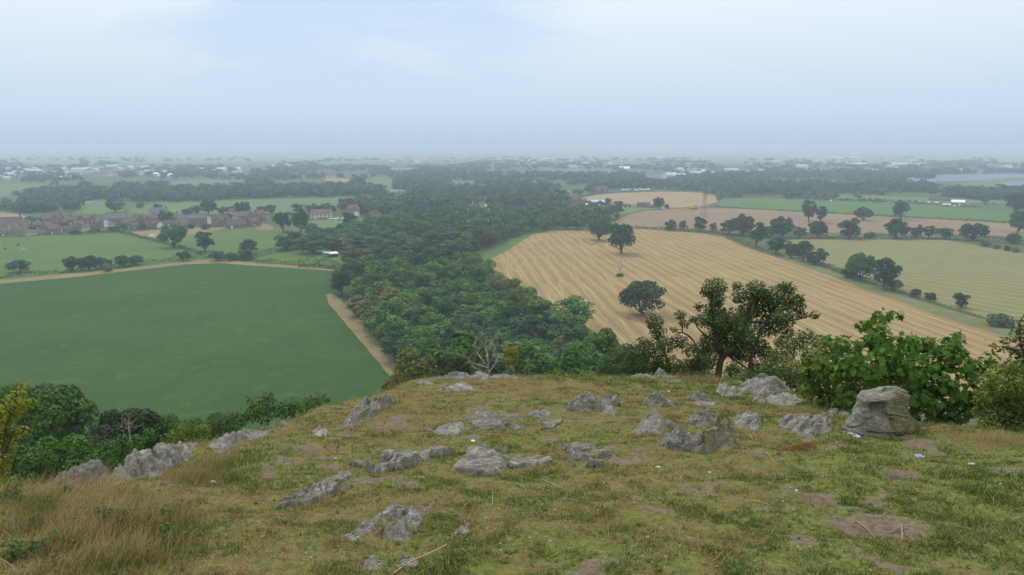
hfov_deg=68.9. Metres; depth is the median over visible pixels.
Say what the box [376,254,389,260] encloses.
broadleaf tree
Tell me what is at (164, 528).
bramble
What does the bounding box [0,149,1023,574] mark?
ground
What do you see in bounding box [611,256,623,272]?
dead tree
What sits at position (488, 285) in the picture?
broadleaf tree
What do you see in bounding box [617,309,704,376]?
bush
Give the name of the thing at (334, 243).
broadleaf tree
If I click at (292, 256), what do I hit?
pasture
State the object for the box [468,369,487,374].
bush
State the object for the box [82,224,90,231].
house
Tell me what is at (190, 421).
broadleaf tree
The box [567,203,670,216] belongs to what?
paddock
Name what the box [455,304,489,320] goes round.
broadleaf tree
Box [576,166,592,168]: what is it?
warehouse
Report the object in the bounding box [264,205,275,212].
tree
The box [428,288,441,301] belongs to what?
broadleaf tree
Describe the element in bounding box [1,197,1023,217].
wood
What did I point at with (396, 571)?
twig
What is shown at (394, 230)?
broadleaf tree
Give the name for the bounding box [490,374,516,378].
rock
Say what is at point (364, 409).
rock
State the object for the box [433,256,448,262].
broadleaf tree
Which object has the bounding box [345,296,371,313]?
broadleaf tree
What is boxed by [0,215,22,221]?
house
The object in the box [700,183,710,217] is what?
pylon
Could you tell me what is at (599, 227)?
oak tree
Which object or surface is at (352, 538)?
rock
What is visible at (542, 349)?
broadleaf tree
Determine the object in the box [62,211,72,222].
house
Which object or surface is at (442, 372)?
bush
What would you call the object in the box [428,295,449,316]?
broadleaf tree
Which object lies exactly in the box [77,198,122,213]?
green field
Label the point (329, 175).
house
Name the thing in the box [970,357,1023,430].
hawthorn shrub
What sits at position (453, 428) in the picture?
rock
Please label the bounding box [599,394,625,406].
rock
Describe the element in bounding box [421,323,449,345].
broadleaf tree
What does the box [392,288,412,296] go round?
broadleaf tree
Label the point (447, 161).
town house
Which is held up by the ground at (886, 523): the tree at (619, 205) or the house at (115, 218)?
the house at (115, 218)
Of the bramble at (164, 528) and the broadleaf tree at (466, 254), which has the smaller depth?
the bramble at (164, 528)
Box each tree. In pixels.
[0,384,33,431]
[0,384,99,468]
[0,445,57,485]
[2,383,75,453]
[4,260,31,271]
[19,433,96,478]
[24,216,38,221]
[61,256,81,269]
[67,425,119,466]
[77,255,97,269]
[92,450,123,470]
[93,257,112,267]
[97,408,162,457]
[104,199,125,211]
[113,255,131,266]
[114,403,152,450]
[120,223,127,229]
[130,255,143,263]
[135,202,144,207]
[138,412,188,449]
[152,203,162,207]
[156,210,173,222]
[157,224,188,246]
[166,417,204,444]
[175,250,191,260]
[181,208,192,214]
[186,224,194,228]
[190,205,202,213]
[194,231,214,251]
[199,199,216,213]
[200,411,245,440]
[217,207,226,213]
[233,201,250,210]
[238,239,257,251]
[254,206,266,211]
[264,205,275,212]
[273,235,291,249]
[274,212,290,232]
[276,237,295,248]
[287,232,307,244]
[290,203,304,211]
[290,209,308,231]
[291,236,308,252]
[303,240,322,253]
[304,203,320,212]
[315,234,334,247]
[320,203,332,209]
[321,237,343,251]
[327,269,353,294]
[332,263,347,277]
[336,238,352,248]
[339,245,361,262]
[339,257,353,268]
[341,264,355,283]
[342,212,357,222]
[343,277,368,297]
[343,286,364,300]
[345,260,372,284]
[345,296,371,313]
[349,178,363,181]
[349,235,371,246]
[352,249,373,259]
[353,294,379,315]
[358,254,375,259]
[358,256,371,271]
[358,281,386,300]
[360,235,382,245]
[361,264,387,276]
[361,281,381,298]
[361,300,382,326]
[363,305,394,337]
[364,270,390,283]
[371,259,388,271]
[373,241,394,257]
[373,300,407,334]
[374,238,397,246]
[374,285,403,301]
[374,315,410,340]
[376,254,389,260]
[377,233,389,238]
[377,329,409,358]
[379,229,391,234]
[379,264,401,279]
[382,319,413,354]
[385,240,400,248]
[385,267,405,286]
[386,259,409,273]
[386,292,408,301]
[388,257,406,265]
[390,232,408,237]
[390,297,408,316]
[391,229,403,234]
[391,236,406,244]
[391,304,410,319]
[391,347,435,381]
[392,280,408,288]
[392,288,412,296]
[396,338,419,361]
[398,245,411,250]
[399,292,422,303]
[399,312,422,324]
[401,325,445,365]
[402,281,417,293]
[403,269,416,280]
[403,272,432,288]
[403,324,419,329]
[404,252,424,265]
[404,299,418,317]
[407,303,427,318]
[408,225,425,236]
[408,235,421,239]
[408,306,436,326]
[411,241,437,253]
[413,286,431,305]
[414,273,437,280]
[414,292,431,305]
[415,254,433,266]
[418,318,435,326]
[419,246,436,259]
[420,230,439,239]
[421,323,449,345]
[422,261,442,272]
[422,311,451,334]
[422,329,488,375]
[424,281,441,289]
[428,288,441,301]
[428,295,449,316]
[430,284,453,295]
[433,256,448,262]
[434,259,445,270]
[434,299,458,318]
[436,264,459,279]
[439,232,457,242]
[440,240,458,244]
[440,325,470,350]
[441,242,460,260]
[443,316,464,320]
[443,319,473,336]
[444,293,473,309]
[446,278,474,296]
[450,259,468,269]
[450,267,469,282]
[451,252,475,262]
[451,308,485,328]
[454,231,471,245]
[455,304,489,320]
[455,321,483,347]
[457,322,506,374]
[458,277,476,289]
[458,292,485,311]
[461,311,495,331]
[463,236,481,251]
[465,265,488,289]
[465,343,509,374]
[466,287,476,299]
[469,257,483,264]
[472,283,483,293]
[474,263,495,274]
[474,292,498,306]
[478,259,496,276]
[478,280,512,299]
[481,227,498,245]
[483,326,512,345]
[486,273,503,281]
[486,306,498,324]
[486,341,511,352]
[488,299,513,324]
[489,348,509,374]
[491,281,502,290]
[492,318,512,329]
[496,303,530,327]
[497,278,525,295]
[500,339,534,368]
[503,288,527,306]
[504,342,542,374]
[507,366,523,374]
[508,316,544,334]
[509,314,547,342]
[510,286,540,305]
[516,354,553,374]
[518,294,551,308]
[520,296,550,314]
[521,338,544,356]
[524,344,555,359]
[524,354,561,375]
[526,299,562,324]
[542,328,561,346]
[544,344,563,355]
[548,312,566,336]
[550,333,579,352]
[551,189,569,200]
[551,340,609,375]
[552,295,595,322]
[552,322,580,343]
[555,347,585,356]
[556,314,587,336]
[562,315,590,343]
[562,341,597,354]
[571,189,584,194]
[584,327,619,359]
[586,217,613,239]
[607,223,636,253]
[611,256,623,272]
[611,342,637,373]
[614,201,623,213]
[618,280,666,315]
[653,197,664,208]
[664,219,677,230]
[689,277,819,377]
[694,216,707,229]
[709,222,716,230]
[720,220,736,233]
[731,213,755,235]
[747,222,766,245]
[763,225,775,237]
[766,236,787,251]
[770,216,795,235]
[783,241,797,257]
[792,226,806,236]
[794,240,814,260]
[801,199,817,221]
[805,248,828,264]
[808,221,828,237]
[814,206,827,220]
[837,217,860,238]
[844,252,874,280]
[853,207,873,219]
[864,231,876,238]
[871,257,902,289]
[883,218,911,238]
[892,201,910,218]
[910,224,924,236]
[924,225,936,237]
[935,228,954,238]
[952,292,970,307]
[957,223,990,239]
[988,315,1023,377]
[1003,192,1023,210]
[1005,233,1022,242]
[1008,211,1023,232]
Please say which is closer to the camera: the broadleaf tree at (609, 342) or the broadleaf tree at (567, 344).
the broadleaf tree at (609, 342)
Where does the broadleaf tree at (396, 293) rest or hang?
on the ground at (886, 523)
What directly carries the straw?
on the stubble field at (598, 289)
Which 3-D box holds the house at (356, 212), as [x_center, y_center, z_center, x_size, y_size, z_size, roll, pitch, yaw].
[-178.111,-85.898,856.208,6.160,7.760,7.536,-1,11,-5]
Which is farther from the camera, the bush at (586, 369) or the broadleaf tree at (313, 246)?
the broadleaf tree at (313, 246)
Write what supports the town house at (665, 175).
on the ground at (886, 523)
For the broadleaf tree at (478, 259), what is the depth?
424.56 m
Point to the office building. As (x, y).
(654, 176)
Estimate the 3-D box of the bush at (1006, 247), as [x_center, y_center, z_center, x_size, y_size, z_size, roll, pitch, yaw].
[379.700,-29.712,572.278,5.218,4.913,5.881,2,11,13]
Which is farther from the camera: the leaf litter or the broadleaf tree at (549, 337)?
the broadleaf tree at (549, 337)
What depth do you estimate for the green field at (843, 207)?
951.85 m
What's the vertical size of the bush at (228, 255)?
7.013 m
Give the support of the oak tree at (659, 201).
on the ground at (886, 523)
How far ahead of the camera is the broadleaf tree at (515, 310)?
296.88 m
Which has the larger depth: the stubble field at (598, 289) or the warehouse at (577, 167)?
the warehouse at (577, 167)
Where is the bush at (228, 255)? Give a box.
[224,252,238,260]
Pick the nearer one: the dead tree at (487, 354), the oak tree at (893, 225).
the dead tree at (487, 354)
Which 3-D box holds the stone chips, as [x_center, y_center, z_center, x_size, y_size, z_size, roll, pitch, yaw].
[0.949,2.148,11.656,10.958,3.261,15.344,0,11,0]
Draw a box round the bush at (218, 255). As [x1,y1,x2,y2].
[208,251,225,260]
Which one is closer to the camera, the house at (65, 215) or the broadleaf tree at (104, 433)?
the broadleaf tree at (104, 433)
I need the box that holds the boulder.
[841,386,923,437]
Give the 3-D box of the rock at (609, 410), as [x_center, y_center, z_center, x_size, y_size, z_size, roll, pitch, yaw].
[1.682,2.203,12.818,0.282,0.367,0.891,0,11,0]
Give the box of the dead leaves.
[770,441,835,451]
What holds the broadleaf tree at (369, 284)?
on the ground at (886, 523)
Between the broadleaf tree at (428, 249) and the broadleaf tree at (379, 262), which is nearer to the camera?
the broadleaf tree at (379, 262)
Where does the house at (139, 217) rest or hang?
on the ground at (886, 523)
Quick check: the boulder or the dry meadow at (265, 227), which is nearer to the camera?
the boulder
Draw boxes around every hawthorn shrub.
[595,348,680,375]
[685,358,801,388]
[731,328,824,392]
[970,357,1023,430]
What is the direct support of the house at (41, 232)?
on the ground at (886, 523)
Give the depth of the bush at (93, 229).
688.18 m
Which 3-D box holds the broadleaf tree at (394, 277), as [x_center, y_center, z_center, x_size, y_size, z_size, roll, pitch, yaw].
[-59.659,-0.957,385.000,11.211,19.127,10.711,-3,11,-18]
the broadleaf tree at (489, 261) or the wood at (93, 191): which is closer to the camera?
the broadleaf tree at (489, 261)
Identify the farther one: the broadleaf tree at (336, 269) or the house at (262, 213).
the house at (262, 213)
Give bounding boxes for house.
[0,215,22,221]
[0,218,12,229]
[0,228,13,235]
[3,172,16,175]
[11,222,19,229]
[13,227,22,236]
[17,217,30,229]
[18,173,28,179]
[25,228,39,235]
[30,220,42,228]
[37,228,49,234]
[41,210,62,225]
[42,220,51,229]
[46,222,59,233]
[60,224,70,231]
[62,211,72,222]
[65,223,77,229]
[67,215,78,224]
[71,168,85,171]
[72,219,84,228]
[79,213,88,223]
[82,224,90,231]
[84,169,93,173]
[87,213,95,219]
[89,218,103,227]
[93,164,101,167]
[99,172,106,176]
[100,167,112,171]
[103,217,110,226]
[105,212,127,224]
[107,221,114,227]
[118,218,129,226]
[125,216,136,221]
[130,221,138,229]
[132,213,143,223]
[143,213,155,223]
[147,220,159,228]
[149,206,167,219]
[157,221,163,227]
[164,218,177,225]
[170,211,178,219]
[174,218,183,225]
[176,214,186,221]
[180,221,192,226]
[187,213,206,223]
[207,214,211,223]
[211,213,229,226]
[225,217,246,228]
[228,207,243,215]
[239,210,252,219]
[248,216,260,226]
[253,208,266,219]
[311,207,331,219]
[325,172,335,178]
[345,203,359,214]
[354,209,359,215]
[366,209,381,218]
[443,160,451,163]
[535,176,546,182]
[568,195,580,204]
[595,185,601,192]
[602,185,607,192]
[662,172,675,178]
[796,164,808,168]
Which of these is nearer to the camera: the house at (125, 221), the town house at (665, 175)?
the house at (125, 221)
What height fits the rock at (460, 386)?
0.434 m
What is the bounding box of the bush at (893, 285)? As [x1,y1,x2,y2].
[885,279,903,290]
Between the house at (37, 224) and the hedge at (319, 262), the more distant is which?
the house at (37, 224)
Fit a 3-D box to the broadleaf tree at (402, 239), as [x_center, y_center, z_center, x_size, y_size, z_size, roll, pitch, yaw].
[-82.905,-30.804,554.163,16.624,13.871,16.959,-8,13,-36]
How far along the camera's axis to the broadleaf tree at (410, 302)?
327.84 m
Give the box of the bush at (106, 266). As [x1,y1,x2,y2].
[101,262,112,270]
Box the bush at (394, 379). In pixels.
[381,371,407,389]
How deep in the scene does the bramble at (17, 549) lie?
5.65 m
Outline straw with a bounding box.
[495,231,984,339]
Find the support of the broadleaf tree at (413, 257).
on the ground at (886, 523)
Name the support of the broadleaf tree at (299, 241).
on the pasture at (292, 256)
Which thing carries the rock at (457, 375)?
on the ground at (886, 523)
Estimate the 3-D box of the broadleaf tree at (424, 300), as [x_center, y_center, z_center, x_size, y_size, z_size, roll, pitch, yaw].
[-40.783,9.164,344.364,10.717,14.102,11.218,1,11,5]
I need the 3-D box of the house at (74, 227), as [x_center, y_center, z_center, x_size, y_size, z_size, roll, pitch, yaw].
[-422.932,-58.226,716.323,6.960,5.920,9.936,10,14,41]
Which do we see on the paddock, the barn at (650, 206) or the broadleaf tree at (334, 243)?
the barn at (650, 206)
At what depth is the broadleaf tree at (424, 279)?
371.40 m
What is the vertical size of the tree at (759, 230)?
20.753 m
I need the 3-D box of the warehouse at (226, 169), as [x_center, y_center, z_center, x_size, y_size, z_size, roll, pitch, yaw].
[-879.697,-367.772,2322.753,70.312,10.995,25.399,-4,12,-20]
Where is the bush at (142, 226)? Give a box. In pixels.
[138,223,149,229]
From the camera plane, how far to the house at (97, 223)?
732.20 m
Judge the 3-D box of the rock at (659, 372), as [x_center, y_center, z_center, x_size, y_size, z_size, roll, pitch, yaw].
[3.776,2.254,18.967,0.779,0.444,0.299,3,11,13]
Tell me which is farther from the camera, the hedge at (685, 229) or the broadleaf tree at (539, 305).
the hedge at (685, 229)
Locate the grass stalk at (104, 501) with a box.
[97,481,124,532]
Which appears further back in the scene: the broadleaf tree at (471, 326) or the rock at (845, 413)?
the broadleaf tree at (471, 326)
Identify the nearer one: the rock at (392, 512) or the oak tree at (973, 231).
the rock at (392, 512)
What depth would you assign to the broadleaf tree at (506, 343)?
257.53 m
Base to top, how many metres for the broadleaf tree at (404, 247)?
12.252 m
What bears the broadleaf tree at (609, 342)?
on the ground at (886, 523)
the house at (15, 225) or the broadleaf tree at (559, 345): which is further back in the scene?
the house at (15, 225)
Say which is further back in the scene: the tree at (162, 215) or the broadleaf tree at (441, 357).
the tree at (162, 215)
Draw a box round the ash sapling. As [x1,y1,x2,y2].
[0,382,37,486]
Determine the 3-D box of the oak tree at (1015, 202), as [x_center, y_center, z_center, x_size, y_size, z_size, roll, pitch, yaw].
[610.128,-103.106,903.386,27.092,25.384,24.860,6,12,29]
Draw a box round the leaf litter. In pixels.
[25,382,1022,574]
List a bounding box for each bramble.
[0,482,34,501]
[0,529,89,569]
[28,480,171,527]
[107,520,196,543]
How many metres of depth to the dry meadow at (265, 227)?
734.06 m
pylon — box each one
[468,198,488,222]
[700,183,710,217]
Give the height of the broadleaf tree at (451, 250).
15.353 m
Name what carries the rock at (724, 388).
on the ground at (886, 523)
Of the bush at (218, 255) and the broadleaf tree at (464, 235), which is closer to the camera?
the bush at (218, 255)
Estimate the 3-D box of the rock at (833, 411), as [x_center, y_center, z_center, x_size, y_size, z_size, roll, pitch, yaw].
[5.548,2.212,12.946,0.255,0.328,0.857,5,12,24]
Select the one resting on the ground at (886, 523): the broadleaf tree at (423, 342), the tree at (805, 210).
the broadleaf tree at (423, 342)
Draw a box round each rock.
[49,459,108,489]
[96,441,198,482]
[208,428,268,454]
[273,481,353,509]
[303,470,353,492]
[312,426,327,435]
[342,393,395,427]
[346,533,356,540]
[348,445,454,472]
[351,500,413,537]
[364,556,379,571]
[382,503,434,542]
[399,557,419,568]
[415,380,433,384]
[426,422,468,436]
[436,371,471,379]
[439,382,476,392]
[451,444,508,476]
[456,525,469,533]
[468,411,523,421]
[468,419,509,430]
[472,371,489,379]
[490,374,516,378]
[506,454,552,467]
[510,424,521,429]
[526,409,551,418]
[540,418,562,429]
[558,441,611,467]
[563,392,604,411]
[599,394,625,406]
[603,405,617,416]
[630,373,650,377]
[631,409,677,435]
[641,392,674,406]
[650,368,674,378]
[657,423,706,453]
[684,400,725,408]
[685,391,710,400]
[686,409,716,426]
[702,412,746,453]
[715,381,741,396]
[731,410,766,430]
[736,373,793,395]
[752,395,766,402]
[766,392,802,406]
[777,412,833,436]
[828,408,839,415]
[839,411,849,415]
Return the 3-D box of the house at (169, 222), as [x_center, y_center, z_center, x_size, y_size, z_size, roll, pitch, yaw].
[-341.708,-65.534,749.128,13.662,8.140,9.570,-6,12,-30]
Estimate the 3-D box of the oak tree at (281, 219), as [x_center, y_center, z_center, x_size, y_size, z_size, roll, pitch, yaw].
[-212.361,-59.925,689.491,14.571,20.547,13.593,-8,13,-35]
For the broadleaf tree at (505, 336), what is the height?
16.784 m
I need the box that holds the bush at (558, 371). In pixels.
[544,367,564,375]
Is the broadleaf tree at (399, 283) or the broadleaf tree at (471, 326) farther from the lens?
the broadleaf tree at (399, 283)
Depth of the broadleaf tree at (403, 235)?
588.84 m
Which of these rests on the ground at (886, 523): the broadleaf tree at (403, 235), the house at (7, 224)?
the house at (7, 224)
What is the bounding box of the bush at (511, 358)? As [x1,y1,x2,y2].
[503,345,518,367]
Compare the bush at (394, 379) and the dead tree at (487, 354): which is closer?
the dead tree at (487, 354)
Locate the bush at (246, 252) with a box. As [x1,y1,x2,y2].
[237,248,253,259]
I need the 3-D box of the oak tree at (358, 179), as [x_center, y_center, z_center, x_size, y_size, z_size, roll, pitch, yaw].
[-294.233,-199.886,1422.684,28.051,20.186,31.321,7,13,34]
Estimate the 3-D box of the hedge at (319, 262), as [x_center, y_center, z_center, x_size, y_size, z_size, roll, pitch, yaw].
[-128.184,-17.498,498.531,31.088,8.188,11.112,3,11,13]
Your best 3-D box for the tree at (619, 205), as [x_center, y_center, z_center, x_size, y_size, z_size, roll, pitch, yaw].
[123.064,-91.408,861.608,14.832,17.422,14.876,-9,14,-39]
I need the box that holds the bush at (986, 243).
[980,241,991,246]
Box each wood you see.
[0,156,1023,167]
[0,163,1023,177]
[0,170,949,186]
[0,196,85,212]
[1,181,1012,201]
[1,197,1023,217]
[10,184,143,198]
[119,181,386,200]
[285,204,610,243]
[337,190,571,213]
[394,179,559,194]
[431,169,646,180]
[527,199,618,215]
[585,174,823,189]
[684,169,936,178]
[693,178,937,193]
[927,184,1023,198]
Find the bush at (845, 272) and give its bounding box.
[839,268,858,277]
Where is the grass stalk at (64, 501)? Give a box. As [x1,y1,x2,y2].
[60,478,79,531]
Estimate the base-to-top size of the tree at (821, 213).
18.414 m
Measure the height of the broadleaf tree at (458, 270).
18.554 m
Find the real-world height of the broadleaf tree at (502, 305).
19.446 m
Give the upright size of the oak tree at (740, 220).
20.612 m
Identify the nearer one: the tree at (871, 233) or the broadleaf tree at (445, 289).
the broadleaf tree at (445, 289)
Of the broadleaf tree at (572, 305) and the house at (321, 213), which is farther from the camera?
the house at (321, 213)
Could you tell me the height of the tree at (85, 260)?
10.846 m
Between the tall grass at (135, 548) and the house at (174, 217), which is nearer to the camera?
the tall grass at (135, 548)
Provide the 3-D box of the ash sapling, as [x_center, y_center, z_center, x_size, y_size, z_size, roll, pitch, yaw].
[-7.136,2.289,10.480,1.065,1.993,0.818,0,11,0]
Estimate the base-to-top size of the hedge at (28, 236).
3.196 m
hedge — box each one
[0,232,55,237]
[0,253,335,277]
[56,227,159,234]
[118,230,203,254]
[240,244,323,260]
[298,255,340,267]
[581,190,655,197]
[635,225,737,236]
[715,206,1008,222]
[724,195,975,206]
[725,233,783,256]
[738,232,1023,244]
[818,263,882,285]
[895,289,987,318]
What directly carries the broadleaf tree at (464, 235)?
on the ground at (886, 523)
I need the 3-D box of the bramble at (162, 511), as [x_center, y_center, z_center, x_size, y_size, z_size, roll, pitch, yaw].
[-3.449,1.992,6.345,1.502,0.647,0.405,0,11,2]
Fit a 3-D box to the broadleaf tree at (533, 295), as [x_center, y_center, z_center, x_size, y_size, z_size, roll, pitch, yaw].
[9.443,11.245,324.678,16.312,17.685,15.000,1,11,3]
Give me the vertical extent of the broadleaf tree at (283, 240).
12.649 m
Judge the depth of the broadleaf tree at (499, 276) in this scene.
373.75 m
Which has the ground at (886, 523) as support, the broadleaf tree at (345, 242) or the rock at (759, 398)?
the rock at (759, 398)
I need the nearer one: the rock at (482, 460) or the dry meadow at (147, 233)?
the rock at (482, 460)
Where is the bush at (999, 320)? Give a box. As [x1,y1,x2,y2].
[986,313,1015,326]
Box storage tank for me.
[151,172,160,177]
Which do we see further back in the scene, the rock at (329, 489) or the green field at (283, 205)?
the green field at (283, 205)
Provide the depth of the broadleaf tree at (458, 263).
407.71 m
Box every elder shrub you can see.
[85,427,157,466]
[159,422,211,443]
[198,410,239,436]
[231,392,288,426]
[279,392,329,417]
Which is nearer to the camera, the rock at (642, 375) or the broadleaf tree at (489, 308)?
the rock at (642, 375)
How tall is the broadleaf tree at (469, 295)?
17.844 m
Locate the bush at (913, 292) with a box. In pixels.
[910,289,921,296]
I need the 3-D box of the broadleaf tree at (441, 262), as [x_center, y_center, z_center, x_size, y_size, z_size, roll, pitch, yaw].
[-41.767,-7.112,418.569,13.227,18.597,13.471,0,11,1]
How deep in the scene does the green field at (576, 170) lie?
2355.49 m
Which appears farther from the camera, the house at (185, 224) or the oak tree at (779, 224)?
the house at (185, 224)
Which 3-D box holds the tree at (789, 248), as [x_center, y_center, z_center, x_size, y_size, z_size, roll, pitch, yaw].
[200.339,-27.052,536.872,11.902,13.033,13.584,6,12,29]
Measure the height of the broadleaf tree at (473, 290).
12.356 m
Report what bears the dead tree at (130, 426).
on the ground at (886, 523)
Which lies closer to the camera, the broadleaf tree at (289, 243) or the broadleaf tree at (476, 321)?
the broadleaf tree at (476, 321)
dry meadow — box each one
[0,212,26,218]
[132,227,225,238]
[255,224,273,229]
[324,178,348,181]
[390,168,413,170]
[452,178,475,184]
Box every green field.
[0,183,61,196]
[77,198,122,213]
[127,194,417,214]
[171,180,245,185]
[365,177,392,188]
[462,202,494,207]
[536,168,614,172]
[546,190,587,195]
[717,198,1017,221]
[825,195,1007,203]
[959,177,1023,185]
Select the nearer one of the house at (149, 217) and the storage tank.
the house at (149, 217)
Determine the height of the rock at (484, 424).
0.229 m
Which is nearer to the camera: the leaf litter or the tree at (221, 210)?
the leaf litter
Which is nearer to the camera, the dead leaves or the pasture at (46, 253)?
the dead leaves
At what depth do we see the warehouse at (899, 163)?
2836.40 m
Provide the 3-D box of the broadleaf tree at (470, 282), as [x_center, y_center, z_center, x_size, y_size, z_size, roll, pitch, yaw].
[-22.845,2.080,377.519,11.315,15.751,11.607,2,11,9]
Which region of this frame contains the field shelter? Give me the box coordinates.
[323,251,337,256]
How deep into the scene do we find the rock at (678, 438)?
10.10 m
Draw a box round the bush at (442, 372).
[431,365,454,376]
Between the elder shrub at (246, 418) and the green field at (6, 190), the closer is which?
the elder shrub at (246, 418)
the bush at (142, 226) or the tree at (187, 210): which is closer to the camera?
the bush at (142, 226)
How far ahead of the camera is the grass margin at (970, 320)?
382.36 m
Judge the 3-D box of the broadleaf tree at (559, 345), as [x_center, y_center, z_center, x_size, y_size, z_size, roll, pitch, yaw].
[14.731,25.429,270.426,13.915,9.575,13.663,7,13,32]
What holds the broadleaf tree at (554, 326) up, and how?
on the ground at (886, 523)
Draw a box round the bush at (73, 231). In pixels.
[69,229,80,233]
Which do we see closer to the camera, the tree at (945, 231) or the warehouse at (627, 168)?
the tree at (945, 231)
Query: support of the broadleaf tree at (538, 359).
on the ground at (886, 523)
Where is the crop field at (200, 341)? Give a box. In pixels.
[0,263,389,478]
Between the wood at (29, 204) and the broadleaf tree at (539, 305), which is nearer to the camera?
the broadleaf tree at (539, 305)
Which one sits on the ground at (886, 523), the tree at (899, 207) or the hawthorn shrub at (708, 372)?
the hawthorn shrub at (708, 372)
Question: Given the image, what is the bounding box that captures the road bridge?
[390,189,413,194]
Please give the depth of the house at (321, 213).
814.67 m
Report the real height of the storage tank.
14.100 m
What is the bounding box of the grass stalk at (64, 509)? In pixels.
[55,496,84,536]
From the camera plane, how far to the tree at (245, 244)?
552.46 m
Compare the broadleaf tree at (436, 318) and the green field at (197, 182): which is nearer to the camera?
the broadleaf tree at (436, 318)
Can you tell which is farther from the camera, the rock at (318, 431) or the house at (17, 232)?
the house at (17, 232)
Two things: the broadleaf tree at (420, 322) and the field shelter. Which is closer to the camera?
the broadleaf tree at (420, 322)
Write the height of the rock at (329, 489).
0.309 m
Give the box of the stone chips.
[85,377,998,574]
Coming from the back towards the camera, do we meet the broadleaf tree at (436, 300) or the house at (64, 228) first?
the house at (64, 228)
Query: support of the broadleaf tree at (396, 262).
on the ground at (886, 523)
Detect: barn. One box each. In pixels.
[637,202,649,206]
[647,204,655,207]
[929,197,959,200]
[942,203,949,206]
[951,200,964,204]
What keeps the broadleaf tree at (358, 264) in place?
on the ground at (886, 523)
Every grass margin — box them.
[0,260,334,282]
[326,293,413,383]
[480,226,560,261]
[721,236,1023,339]
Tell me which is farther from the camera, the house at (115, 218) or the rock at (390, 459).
the house at (115, 218)
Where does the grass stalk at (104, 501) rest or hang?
on the ground at (886, 523)
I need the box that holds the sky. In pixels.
[0,0,1023,149]
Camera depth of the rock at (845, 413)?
12.59 m
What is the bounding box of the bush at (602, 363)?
[598,357,623,375]
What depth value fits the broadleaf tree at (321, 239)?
585.01 m
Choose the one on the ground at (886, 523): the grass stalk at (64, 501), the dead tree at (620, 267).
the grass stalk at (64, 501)
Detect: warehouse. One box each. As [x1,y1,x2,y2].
[217,167,240,170]
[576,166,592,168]
[619,166,629,171]
[789,156,811,157]
[825,156,860,158]
[891,163,908,164]
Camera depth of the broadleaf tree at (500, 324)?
291.58 m
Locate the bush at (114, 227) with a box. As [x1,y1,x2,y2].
[105,226,121,231]
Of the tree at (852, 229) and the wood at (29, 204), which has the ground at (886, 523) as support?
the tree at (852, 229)
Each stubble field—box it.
[490,227,1023,404]
[582,192,717,207]
[614,208,1023,237]
[784,239,1023,326]
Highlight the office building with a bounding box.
[646,175,661,177]
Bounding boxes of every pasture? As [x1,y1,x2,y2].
[0,232,198,279]
[162,226,315,258]
[251,244,372,264]
[308,219,342,227]
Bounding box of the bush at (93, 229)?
[87,227,100,231]
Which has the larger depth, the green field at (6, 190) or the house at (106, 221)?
the green field at (6, 190)
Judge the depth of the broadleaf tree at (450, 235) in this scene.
561.11 m
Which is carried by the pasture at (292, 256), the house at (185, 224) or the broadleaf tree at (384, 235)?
the broadleaf tree at (384, 235)
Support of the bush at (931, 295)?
on the stubble field at (990, 281)
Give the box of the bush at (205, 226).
[199,224,212,228]
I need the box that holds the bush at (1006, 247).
[1004,245,1010,250]
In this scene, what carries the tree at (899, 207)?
on the stubble field at (661, 217)
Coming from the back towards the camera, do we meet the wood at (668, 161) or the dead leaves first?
the wood at (668, 161)
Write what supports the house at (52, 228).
on the ground at (886, 523)
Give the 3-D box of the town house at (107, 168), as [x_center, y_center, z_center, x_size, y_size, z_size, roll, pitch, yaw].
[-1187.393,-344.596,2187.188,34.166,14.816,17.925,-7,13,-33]
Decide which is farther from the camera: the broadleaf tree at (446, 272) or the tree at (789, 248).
the tree at (789, 248)
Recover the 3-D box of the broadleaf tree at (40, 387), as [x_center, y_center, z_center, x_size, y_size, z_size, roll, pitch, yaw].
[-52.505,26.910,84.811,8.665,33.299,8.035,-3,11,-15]
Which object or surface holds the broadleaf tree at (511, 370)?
on the ground at (886, 523)
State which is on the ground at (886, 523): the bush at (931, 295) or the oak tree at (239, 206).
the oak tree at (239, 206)
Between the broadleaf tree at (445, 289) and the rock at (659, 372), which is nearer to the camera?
the rock at (659, 372)
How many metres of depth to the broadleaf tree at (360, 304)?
342.62 m
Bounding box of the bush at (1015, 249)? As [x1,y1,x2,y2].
[1011,246,1019,251]
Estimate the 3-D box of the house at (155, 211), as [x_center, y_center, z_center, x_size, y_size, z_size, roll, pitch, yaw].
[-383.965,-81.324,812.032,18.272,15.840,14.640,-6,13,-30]
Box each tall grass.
[0,441,290,574]
[591,370,1023,448]
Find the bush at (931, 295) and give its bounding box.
[923,292,936,299]
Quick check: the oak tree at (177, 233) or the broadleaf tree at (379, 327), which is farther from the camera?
the oak tree at (177, 233)
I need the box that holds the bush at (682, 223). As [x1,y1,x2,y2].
[679,220,687,229]
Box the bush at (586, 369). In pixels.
[562,366,592,375]
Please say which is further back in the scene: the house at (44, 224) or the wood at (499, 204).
the wood at (499, 204)
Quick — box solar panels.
[908,174,1023,186]
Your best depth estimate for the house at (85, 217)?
771.25 m
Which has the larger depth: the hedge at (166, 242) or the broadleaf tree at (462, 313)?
the hedge at (166, 242)
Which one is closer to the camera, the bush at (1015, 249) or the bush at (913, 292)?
the bush at (913, 292)
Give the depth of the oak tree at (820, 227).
649.83 m
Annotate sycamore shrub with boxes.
[795,334,867,409]
[831,306,1001,425]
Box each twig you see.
[393,544,446,573]
[856,520,873,536]
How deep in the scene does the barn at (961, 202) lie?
1021.02 m
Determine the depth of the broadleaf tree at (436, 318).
281.43 m

